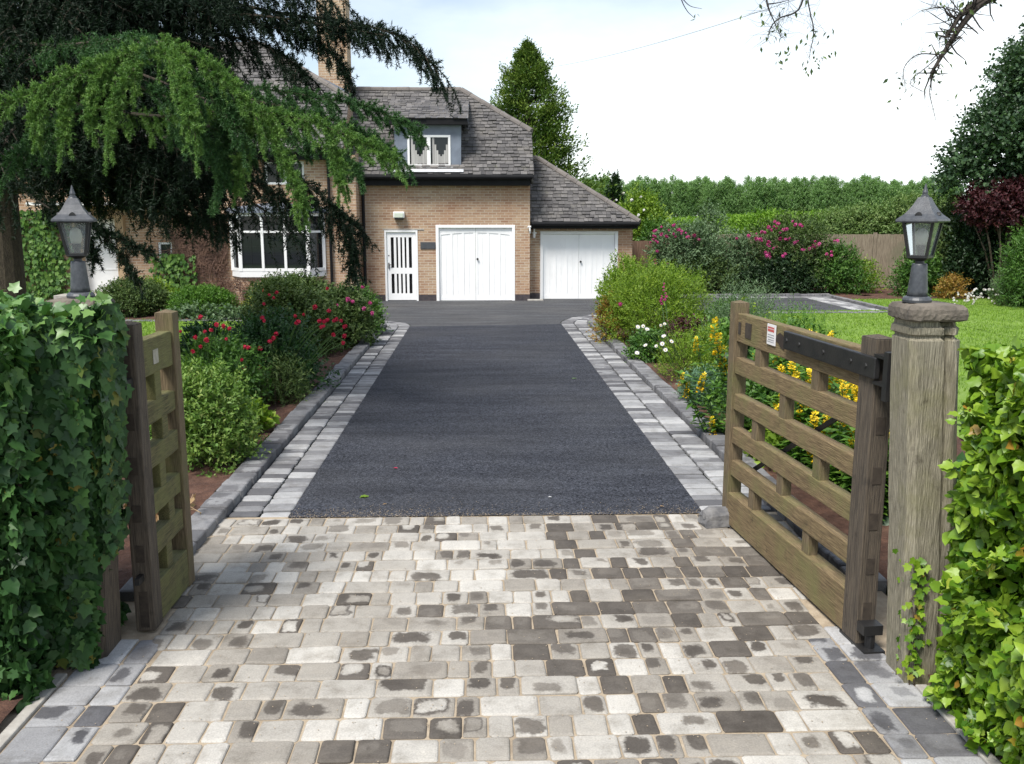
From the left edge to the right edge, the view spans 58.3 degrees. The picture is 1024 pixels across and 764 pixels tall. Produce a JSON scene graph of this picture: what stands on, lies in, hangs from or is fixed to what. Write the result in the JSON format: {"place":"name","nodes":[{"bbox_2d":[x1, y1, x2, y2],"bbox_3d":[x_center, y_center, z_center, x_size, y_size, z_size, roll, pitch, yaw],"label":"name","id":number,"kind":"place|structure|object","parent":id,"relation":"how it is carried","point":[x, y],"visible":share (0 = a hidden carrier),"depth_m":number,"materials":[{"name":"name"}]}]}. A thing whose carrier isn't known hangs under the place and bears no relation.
{"place":"outdoors","nodes":[
{"label":"outdoors","id":0,"kind":"place"},
{"bbox_2d":[0,663,57,722],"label":"soil","id":1,"kind":"structure","parent":0,"point":[7,707],"depth_m":3.98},
{"bbox_2d":[0,281,133,713],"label":"ivy hedge","id":2,"kind":"object","parent":1,"relation":"on","point":[65,469],"visible":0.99,"depth_m":4.15,"materials":[{"name":"green plant"}]},
{"bbox_2d":[125,304,251,319],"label":"soil","id":3,"kind":"structure","parent":0,"point":[138,317],"depth_m":19.51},
{"bbox_2d":[93,274,171,317],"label":"clipped bush","id":4,"kind":"object","parent":3,"relation":"on","point":[130,302],"visible":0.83,"depth_m":19.56,"materials":[{"name":"green plant"}]},
{"bbox_2d":[164,282,238,317],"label":"clipped bush","id":5,"kind":"object","parent":3,"relation":"on","point":[202,294],"visible":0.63,"depth_m":19.50,"materials":[{"name":"green plant"}]},
{"bbox_2d":[242,268,334,306],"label":"olive bush","id":6,"kind":"object","parent":3,"relation":"on","point":[296,275],"visible":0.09,"depth_m":19.25,"materials":[{"name":"green plant"}]},
{"bbox_2d":[142,321,240,340],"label":"lawn","id":7,"kind":"structure","parent":0,"point":[150,328],"depth_m":17.91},
{"bbox_2d":[160,300,253,319],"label":"leafy perennial","id":8,"kind":"object","parent":7,"relation":"on","point":[189,312],"visible":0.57,"depth_m":18.70,"materials":[{"name":"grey plant"}]},
{"bbox_2d":[118,337,361,589],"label":"soil","id":9,"kind":"structure","parent":0,"point":[203,487],"depth_m":7.66,"materials":[{"name":"soil"}]},
{"bbox_2d":[179,313,233,367],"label":"leafy perennial","id":10,"kind":"object","parent":9,"relation":"on","point":[195,328],"visible":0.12,"depth_m":12.43,"materials":[{"name":"green plant"}]},
{"bbox_2d":[149,350,271,476],"bbox_3d":[-2.665,0.261,7.929,1.067,1.044,1.058,-8,13,-37],"label":"spirea bush","id":11,"kind":"object","parent":9,"relation":"on","point":[217,428],"visible":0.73,"depth_m":7.80,"materials":[{"name":"green plant"}]},
{"bbox_2d":[179,314,274,409],"bbox_3d":[-3.262,-0.190,10.061,1.284,1.171,1.236,0,10,-2],"label":"rose bush","id":12,"kind":"object","parent":9,"relation":"on","point":[207,343],"visible":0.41,"depth_m":9.92,"materials":[{"name":"green plant"}]},
{"bbox_2d":[237,398,279,432],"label":"leafy perennial","id":13,"kind":"object","parent":9,"relation":"on","point":[265,414],"visible":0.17,"depth_m":9.12,"materials":[{"name":"green plant"}]},
{"bbox_2d":[213,302,346,401],"bbox_3d":[-2.871,-0.411,11.216,1.687,1.198,1.640,-2,10,-11],"label":"rose bush","id":14,"kind":"object","parent":9,"relation":"on","point":[266,332],"visible":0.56,"depth_m":10.89,"materials":[{"name":"green plant"}]},
{"bbox_2d":[229,271,348,358],"bbox_3d":[-3.466,-1.029,14.132,1.866,1.383,1.727,0,10,-2],"label":"dark shrub","id":15,"kind":"object","parent":9,"relation":"on","point":[282,292],"visible":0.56,"depth_m":13.89,"materials":[{"name":"green plant"}]},
{"bbox_2d":[252,345,325,407],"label":"feathery plant","id":16,"kind":"object","parent":9,"relation":"on","point":[279,375],"visible":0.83,"depth_m":10.54,"materials":[{"name":"green plant"}]},
{"bbox_2d":[312,275,383,350],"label":"rose bush","id":17,"kind":"object","parent":9,"relation":"on","point":[355,316],"visible":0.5,"depth_m":15.01,"materials":[{"name":"green plant"}]},
{"bbox_2d":[345,281,393,334],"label":"green shrub","id":18,"kind":"object","parent":9,"relation":"on","point":[366,291],"visible":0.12,"depth_m":16.70,"materials":[{"name":"green plant"}]},
{"bbox_2d":[0,626,985,763],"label":"paving","id":19,"kind":"structure","parent":0,"point":[37,738],"depth_m":4.05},
{"bbox_2d":[288,324,700,517],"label":"drive","id":20,"kind":"structure","parent":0,"point":[502,419],"depth_m":8.88,"materials":[{"name":"asphalt"}]},
{"bbox_2d":[0,512,1000,763],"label":"paving","id":21,"kind":"structure","parent":0,"point":[834,710],"depth_m":4.56,"materials":[{"name":"stone"}]},
{"bbox_2d":[47,297,120,659],"bbox_3d":[-2.054,0.493,4.442,0.323,1.808,0.252,0,10,-2],"label":"gate post","id":22,"kind":"object","parent":21,"relation":"on","point":[111,628],"visible":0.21,"depth_m":4.53,"materials":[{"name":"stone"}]},
{"bbox_2d":[51,185,96,298],"bbox_3d":[-2.007,-0.645,4.227,0.176,0.513,0.176,-3,11,-19],"label":"lantern","id":23,"kind":"object","parent":22,"relation":"on","point":[73,210],"visible":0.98,"depth_m":4.21,"materials":[{"name":"metal"}]},
{"bbox_2d":[124,309,194,630],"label":"timber gate","id":24,"kind":"structure","parent":22,"relation":"attached to","point":[162,563],"depth_m":4.89,"materials":[{"name":"brown wood"}]},
{"bbox_2d":[61,497,967,763],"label":"grit","id":25,"kind":"object","parent":21,"relation":"on","point":[489,595],"visible":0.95,"depth_m":6.15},
{"bbox_2d":[698,506,730,528],"bbox_3d":[1.454,0.939,6.455,0.265,0.127,0.159,-1,10,-8],"label":"doorstop stone","id":26,"kind":"object","parent":21,"relation":"on","point":[713,517],"visible":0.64,"depth_m":6.39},
{"bbox_2d":[886,301,968,684],"bbox_3d":[1.882,0.534,4.218,0.354,1.808,0.262,0,10,-2],"label":"gate post","id":27,"kind":"object","parent":21,"relation":"on","point":[924,389],"visible":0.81,"depth_m":4.11,"materials":[{"name":"wood"}]},
{"bbox_2d":[722,300,891,653],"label":"timber gate","id":28,"kind":"structure","parent":27,"relation":"attached to","point":[846,603],"depth_m":5.08,"materials":[{"name":"brown wood"}]},
{"bbox_2d":[892,549,934,685],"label":"climbing ivy","id":29,"kind":"object","parent":27,"relation":"attached to","point":[919,577],"visible":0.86,"depth_m":4.18,"materials":[{"name":"green plant"}]},
{"bbox_2d":[895,184,950,302],"bbox_3d":[1.788,-0.606,4.009,0.176,0.513,0.176,9,13,40],"label":"lantern","id":30,"kind":"object","parent":27,"relation":"on","point":[923,209],"visible":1,"depth_m":4.00,"materials":[{"name":"metal"}]},
{"bbox_2d":[144,297,881,326],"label":"forecourt","id":31,"kind":"structure","parent":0,"point":[413,313],"depth_m":21.12,"materials":[{"name":"asphalt"}]},
{"bbox_2d":[18,0,640,304],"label":"house","id":32,"kind":"structure","parent":31,"relation":"on","point":[489,176],"depth_m":23.31,"materials":[{"name":"brick"}]},
{"bbox_2d":[19,209,82,299],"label":"wall ivy","id":33,"kind":"object","parent":32,"relation":"attached to","point":[59,269],"depth_m":22.21,"materials":[{"name":"green plant"}]},
{"bbox_2d":[72,215,128,291],"bbox_3d":[-9.983,-3.044,22.367,1.220,2.030,0.317,0,10,-2],"label":"front door","id":34,"kind":"structure","parent":32,"relation":"in","point":[111,270],"depth_m":22.49,"materials":[{"name":"white paint"}]},
{"bbox_2d":[148,253,197,291],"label":"wall ivy","id":35,"kind":"object","parent":32,"relation":"attached to","point":[172,262],"depth_m":22.34,"materials":[{"name":"green plant"}]},
{"bbox_2d":[156,214,342,302],"bbox_3d":[-6.385,-3.045,22.193,4.581,2.336,0.564,0,10,-2],"label":"wall creeper","id":36,"kind":"object","parent":32,"relation":"attached to","point":[207,259],"depth_m":22.39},
{"bbox_2d":[228,203,327,304],"bbox_3d":[-5.717,-3.107,22.241,2.500,2.500,0.600,0,10,-2],"label":"bay window","id":37,"kind":"structure","parent":32,"relation":"in","point":[254,261],"depth_m":22.07,"materials":[{"name":"wood"}]},
{"bbox_2d":[265,161,303,184],"bbox_3d":[-5.504,-5.063,22.240,0.950,0.550,0.080,0,10,-2],"label":"window frame","id":38,"kind":"structure","parent":32,"relation":"in","point":[272,178],"depth_m":22.23,"materials":[{"name":"white wood"}]},
{"bbox_2d":[384,230,418,300],"bbox_3d":[-2.814,-2.963,23.412,0.840,1.800,0.144,0,10,-2],"label":"side door","id":39,"kind":"structure","parent":32,"relation":"in","point":[401,246],"depth_m":23.41,"materials":[{"name":"white paint"}]},
{"bbox_2d":[436,225,514,300],"bbox_3d":[-0.929,-3.037,23.455,2.010,1.930,0.102,0,10,-2],"label":"garage door","id":40,"kind":"structure","parent":32,"relation":"in","point":[489,276],"depth_m":23.46,"materials":[{"name":"white paint"}]},
{"bbox_2d":[540,231,617,298],"bbox_3d":[1.741,-3.043,23.953,2.020,1.765,0.102,0,10,-2],"label":"garage door","id":41,"kind":"structure","parent":32,"relation":"in","point":[562,253],"depth_m":23.94,"materials":[{"name":"white paint"}]},
{"bbox_2d":[16,0,1023,216],"label":"sky","id":42,"kind":"structure","parent":0,"point":[709,102],"materials":[{"name":"white"}]},
{"bbox_2d":[229,297,877,517],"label":"paving","id":43,"kind":"structure","parent":0,"point":[687,471],"depth_m":9.25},
{"bbox_2d":[215,222,1022,595],"bbox_3d":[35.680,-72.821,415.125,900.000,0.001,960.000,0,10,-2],"label":"ground","id":44,"kind":"structure","parent":0,"point":[641,402],"depth_m":11.92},
{"bbox_2d":[0,0,462,302],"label":"cedar tree","id":45,"kind":"object","parent":44,"relation":"on","point":[90,96],"visible":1,"depth_m":9.29,"materials":[{"name":"green plant"}]},
{"bbox_2d":[0,673,1001,763],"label":"edging","id":46,"kind":"object","parent":44,"relation":"on","point":[11,730],"visible":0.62,"depth_m":3.96,"materials":[{"name":"stone"}]},
{"bbox_2d":[119,311,887,600],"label":"kerb","id":47,"kind":"structure","parent":44,"relation":"on","point":[220,504],"depth_m":8.58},
{"bbox_2d":[475,35,626,258],"bbox_3d":[0.772,-7.454,30.983,7.075,8.144,6.928,5,11,24],"label":"conifer tree","id":48,"kind":"object","parent":44,"relation":"on","point":[525,76],"visible":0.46,"depth_m":30.29,"materials":[{"name":"green plant"}]},
{"bbox_2d":[585,291,627,342],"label":"shrub","id":49,"kind":"object","parent":44,"relation":"on","point":[604,328],"visible":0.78,"depth_m":15.77,"materials":[{"name":"green plant"}]},
{"bbox_2d":[603,169,628,209],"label":"conifer tree","id":50,"kind":"object","parent":44,"relation":"on","point":[615,193],"visible":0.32,"depth_m":53.83,"materials":[{"name":"green plant"}]},
{"bbox_2d":[615,180,672,240],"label":"white flowered shrub","id":51,"kind":"object","parent":44,"relation":"on","point":[640,207],"visible":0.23,"depth_m":27.85,"materials":[{"name":"green plant"}]},
{"bbox_2d":[668,180,689,217],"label":"poplar tree","id":52,"kind":"object","parent":44,"relation":"on","point":[680,189],"visible":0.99,"depth_m":231.29,"materials":[{"name":"green plant"}]},
{"bbox_2d":[678,182,693,216],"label":"poplar tree","id":53,"kind":"object","parent":44,"relation":"on","point":[689,198],"visible":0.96,"depth_m":231.48,"materials":[{"name":"green plant"}]},
{"bbox_2d":[715,175,737,213],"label":"poplar tree","id":54,"kind":"object","parent":44,"relation":"on","point":[725,192],"visible":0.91,"depth_m":231.35,"materials":[{"name":"green plant"}]},
{"bbox_2d":[725,179,739,214],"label":"poplar tree","id":55,"kind":"object","parent":44,"relation":"on","point":[732,190],"visible":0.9,"depth_m":231.60,"materials":[{"name":"green plant"}]},
{"bbox_2d":[657,209,836,233],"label":"clipped hedge","id":56,"kind":"object","parent":44,"relation":"on","point":[731,219],"visible":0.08,"depth_m":30.11,"materials":[{"name":"green plant"}]},
{"bbox_2d":[743,176,764,213],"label":"poplar tree","id":57,"kind":"object","parent":44,"relation":"on","point":[757,184],"visible":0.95,"depth_m":228.54,"materials":[{"name":"green plant"}]},
{"bbox_2d":[723,205,807,233],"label":"bramble","id":58,"kind":"object","parent":44,"relation":"on","point":[753,219],"visible":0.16,"depth_m":29.46,"materials":[{"name":"green plant"}]},
{"bbox_2d":[683,293,887,309],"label":"kerb","id":59,"kind":"structure","parent":44,"relation":"on","point":[834,297],"depth_m":24.63,"materials":[{"name":"stone"}]},
{"bbox_2d":[783,175,805,212],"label":"poplar tree","id":60,"kind":"object","parent":44,"relation":"on","point":[795,185],"visible":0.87,"depth_m":232.22,"materials":[{"name":"green plant"}]},
{"bbox_2d":[790,176,810,211],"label":"poplar tree","id":61,"kind":"object","parent":44,"relation":"on","point":[805,200],"visible":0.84,"depth_m":232.33,"materials":[{"name":"green plant"}]},
{"bbox_2d":[808,178,827,210],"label":"poplar tree","id":62,"kind":"object","parent":44,"relation":"on","point":[818,191],"visible":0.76,"depth_m":229.62,"materials":[{"name":"green plant"}]},
{"bbox_2d":[800,200,898,233],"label":"bramble","id":63,"kind":"object","parent":44,"relation":"on","point":[855,218],"visible":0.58,"depth_m":28.64,"materials":[{"name":"green plant"}]},
{"bbox_2d":[865,188,959,233],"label":"bramble","id":64,"kind":"object","parent":44,"relation":"on","point":[899,204],"visible":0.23,"depth_m":28.69,"materials":[{"name":"green plant"}]},
{"bbox_2d":[927,15,1023,202],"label":"broadleaf tree","id":65,"kind":"object","parent":44,"relation":"on","point":[997,116],"visible":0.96,"depth_m":23.44,"materials":[{"name":"green plant"}]},
{"bbox_2d":[591,314,965,585],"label":"soil","id":66,"kind":"structure","parent":0,"point":[836,520],"depth_m":6.92,"materials":[{"name":"soil"}]},
{"bbox_2d":[593,248,642,326],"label":"golden shrub","id":67,"kind":"object","parent":66,"relation":"on","point":[620,263],"visible":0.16,"depth_m":17.50,"materials":[{"name":"green plant"}]},
{"bbox_2d":[621,325,672,362],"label":"leafy perennial","id":68,"kind":"object","parent":66,"relation":"on","point":[644,351],"visible":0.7,"depth_m":13.45,"materials":[{"name":"green plant"}]},
{"bbox_2d":[588,250,715,342],"bbox_3d":[2.525,-1.443,15.697,2.405,1.636,2.289,0,10,-2],"label":"golden shrub","id":69,"kind":"object","parent":66,"relation":"on","point":[645,306],"visible":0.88,"depth_m":15.41,"materials":[{"name":"green plant"}]},
{"bbox_2d":[635,322,728,380],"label":"daisy plant","id":70,"kind":"object","parent":66,"relation":"on","point":[684,353],"visible":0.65,"depth_m":11.98,"materials":[{"name":"green plant"}]},
{"bbox_2d":[657,313,708,362],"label":"purple perennial","id":71,"kind":"object","parent":66,"relation":"on","point":[682,322],"visible":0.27,"depth_m":13.06,"materials":[{"name":"green plant"}]},
{"bbox_2d":[669,362,723,404],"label":"grey perennial","id":72,"kind":"object","parent":66,"relation":"on","point":[708,372],"visible":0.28,"depth_m":10.51,"materials":[{"name":"blue plant"}]},
{"bbox_2d":[696,360,747,419],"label":"leafy perennial","id":73,"kind":"object","parent":66,"relation":"on","point":[717,394],"visible":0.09,"depth_m":10.08,"materials":[{"name":"green plant"}]},
{"bbox_2d":[690,314,755,371],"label":"leafy perennial","id":74,"kind":"object","parent":66,"relation":"on","point":[724,327],"visible":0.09,"depth_m":12.21,"materials":[{"name":"green plant"}]},
{"bbox_2d":[691,268,791,344],"bbox_3d":[3.336,-0.979,13.388,1.575,1.538,1.599,0,10,-2],"label":"grey perennial","id":75,"kind":"object","parent":66,"relation":"on","point":[760,308],"visible":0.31,"depth_m":13.23,"materials":[{"name":"green plant"}]},
{"bbox_2d":[675,317,811,434],"bbox_3d":[2.390,-0.084,9.164,1.702,1.213,0.971,0,10,-2],"label":"yellow loosestrife","id":76,"kind":"object","parent":66,"relation":"on","point":[701,415],"visible":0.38,"depth_m":8.85,"materials":[{"name":"green plant"}]},
{"bbox_2d":[711,367,790,431],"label":"leafy perennial","id":77,"kind":"object","parent":66,"relation":"on","point":[753,389],"visible":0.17,"depth_m":9.02,"materials":[{"name":"green plant"}]},
{"bbox_2d":[743,422,785,471],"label":"leafy perennial","id":78,"kind":"object","parent":66,"relation":"on","point":[773,438],"visible":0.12,"depth_m":7.82,"materials":[{"name":"green plant"}]},
{"bbox_2d":[753,361,854,453],"bbox_3d":[2.556,0.267,7.963,0.782,0.944,0.972,0,10,-2],"label":"yellow loosestrife","id":79,"kind":"object","parent":66,"relation":"on","point":[794,371],"visible":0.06,"depth_m":7.97,"materials":[{"name":"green plant"}]},
{"bbox_2d":[770,293,839,336],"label":"grey perennial","id":80,"kind":"object","parent":66,"relation":"on","point":[803,313],"visible":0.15,"depth_m":12.35,"materials":[{"name":"green plant"}]},
{"bbox_2d":[778,380,889,479],"bbox_3d":[2.560,0.399,7.282,0.807,0.925,0.874,0,10,-2],"label":"yellow loosestrife","id":81,"kind":"object","parent":66,"relation":"on","point":[813,418],"visible":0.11,"depth_m":7.34,"materials":[{"name":"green plant"}]},
{"bbox_2d":[822,395,889,520],"bbox_3d":[2.631,0.540,6.609,0.802,0.888,0.861,0,10,-2],"label":"yellow loosestrife","id":82,"kind":"object","parent":66,"relation":"on","point":[841,479],"visible":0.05,"depth_m":6.60,"materials":[{"name":"green plant"}]},
{"bbox_2d":[740,0,835,76],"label":"overhanging twig","id":83,"kind":"object","parent":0,"point":[785,34],"visible":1,"depth_m":4.99,"materials":[{"name":"green plant"}]},
{"bbox_2d":[649,287,982,295],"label":"soil","id":84,"kind":"structure","parent":0,"point":[885,292],"depth_m":25.76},
{"bbox_2d":[633,213,671,240],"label":"green shrub","id":85,"kind":"object","parent":84,"relation":"on","point":[649,228],"visible":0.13,"depth_m":27.21,"materials":[{"name":"green plant"}]},
{"bbox_2d":[632,240,689,276],"bbox_3d":[4.090,-3.321,26.207,2.120,1.510,0.090,0,10,-2],"label":"board fence","id":86,"kind":"object","parent":84,"relation":"on","point":[637,248],"visible":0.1,"depth_m":26.09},
{"bbox_2d":[641,214,733,293],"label":"rose bush","id":87,"kind":"object","parent":84,"relation":"on","point":[677,243],"visible":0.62,"depth_m":24.95,"materials":[{"name":"green plant"}]},
{"bbox_2d":[661,250,741,293],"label":"dark shrub","id":88,"kind":"object","parent":84,"relation":"on","point":[715,276],"visible":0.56,"depth_m":24.91,"materials":[{"name":"green plant"}]},
{"bbox_2d":[692,199,730,246],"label":"grey shrub","id":89,"kind":"object","parent":84,"relation":"on","point":[709,207],"visible":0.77,"depth_m":25.72,"materials":[{"name":"green plant"}]},
{"bbox_2d":[707,226,760,293],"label":"grey shrub","id":90,"kind":"object","parent":84,"relation":"on","point":[742,247],"visible":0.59,"depth_m":25.22,"materials":[{"name":"green plant"}]},
{"bbox_2d":[738,250,830,293],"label":"dark shrub","id":91,"kind":"object","parent":84,"relation":"on","point":[781,285],"visible":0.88,"depth_m":24.97,"materials":[{"name":"green plant"}]},
{"bbox_2d":[735,203,843,293],"bbox_3d":[7.680,-3.701,25.653,3.455,2.553,2.219,0,10,-2],"label":"rose bush","id":92,"kind":"object","parent":84,"relation":"on","point":[780,235],"visible":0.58,"depth_m":25.21,"materials":[{"name":"green plant"}]},
{"bbox_2d":[693,232,934,286],"bbox_3d":[8.918,-3.607,27.339,7.590,1.670,0.090,0,10,-2],"label":"board fence","id":93,"kind":"object","parent":84,"relation":"on","point":[882,249],"visible":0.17,"depth_m":27.31,"materials":[{"name":"wood"}]},
{"bbox_2d":[808,236,878,294],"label":"green shrub","id":94,"kind":"object","parent":84,"relation":"on","point":[841,276],"visible":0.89,"depth_m":25.12,"materials":[{"name":"green plant"}]},
{"bbox_2d":[840,254,890,293],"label":"green shrub","id":95,"kind":"object","parent":84,"relation":"on","point":[874,274],"visible":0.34,"depth_m":25.68,"materials":[{"name":"green plant"}]},
{"bbox_2d":[915,190,982,296],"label":"olive bush","id":96,"kind":"object","parent":84,"relation":"on","point":[945,209],"visible":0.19,"depth_m":24.77,"materials":[{"name":"green plant"}]},
{"bbox_2d":[700,310,1023,438],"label":"lawn","id":97,"kind":"structure","parent":0,"point":[962,395],"depth_m":16.71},
{"bbox_2d":[836,295,990,298],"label":"soil","id":98,"kind":"structure","parent":0,"point":[871,297],"depth_m":24.35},
{"bbox_2d":[883,246,943,296],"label":"green shrub","id":99,"kind":"object","parent":98,"relation":"on","point":[902,276],"visible":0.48,"depth_m":24.50,"materials":[{"name":"green plant"}]},
{"bbox_2d":[931,271,972,300],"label":"shrub","id":100,"kind":"object","parent":98,"relation":"on","point":[954,282],"visible":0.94,"depth_m":23.47,"materials":[{"name":"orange plant"}]},
{"bbox_2d":[931,208,1023,298],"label":"dark shrub","id":101,"kind":"object","parent":98,"relation":"on","point":[979,273],"visible":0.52,"depth_m":24.05,"materials":[{"name":"green plant"}]},
{"bbox_2d":[951,173,1023,298],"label":"purple bush","id":102,"kind":"object","parent":98,"relation":"on","point":[1003,205],"visible":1,"depth_m":23.07,"materials":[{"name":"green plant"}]},
{"bbox_2d":[854,299,1023,339],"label":"lawn","id":103,"kind":"structure","parent":0,"point":[988,323],"depth_m":19.51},
{"bbox_2d":[128,297,1023,418],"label":"grass","id":104,"kind":"structure","parent":103,"relation":"on","point":[148,331],"depth_m":18.23,"materials":[{"name":"plant"}]},
{"bbox_2d":[988,275,1023,306],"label":"dark shrub","id":105,"kind":"object","parent":103,"relation":"on","point":[1007,300],"visible":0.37,"depth_m":21.71,"materials":[{"name":"green plant"}]},
{"bbox_2d":[991,215,1023,308],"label":"feathery conifer","id":106,"kind":"object","parent":103,"relation":"on","point":[1016,266],"visible":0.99,"depth_m":21.29,"materials":[{"name":"green plant"}]},
{"bbox_2d":[883,0,1001,131],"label":"overhanging branch","id":107,"kind":"object","parent":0,"point":[970,9],"visible":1,"depth_m":5.02,"materials":[{"name":"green plant"}]},
{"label":"soil","id":108,"kind":"structure","parent":0,"visible":0},
{"bbox_2d":[922,335,1023,763],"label":"ivy hedge","id":109,"kind":"object","parent":108,"relation":"on","point":[979,663],"visible":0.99,"depth_m":3.67,"materials":[{"name":"green plant"}]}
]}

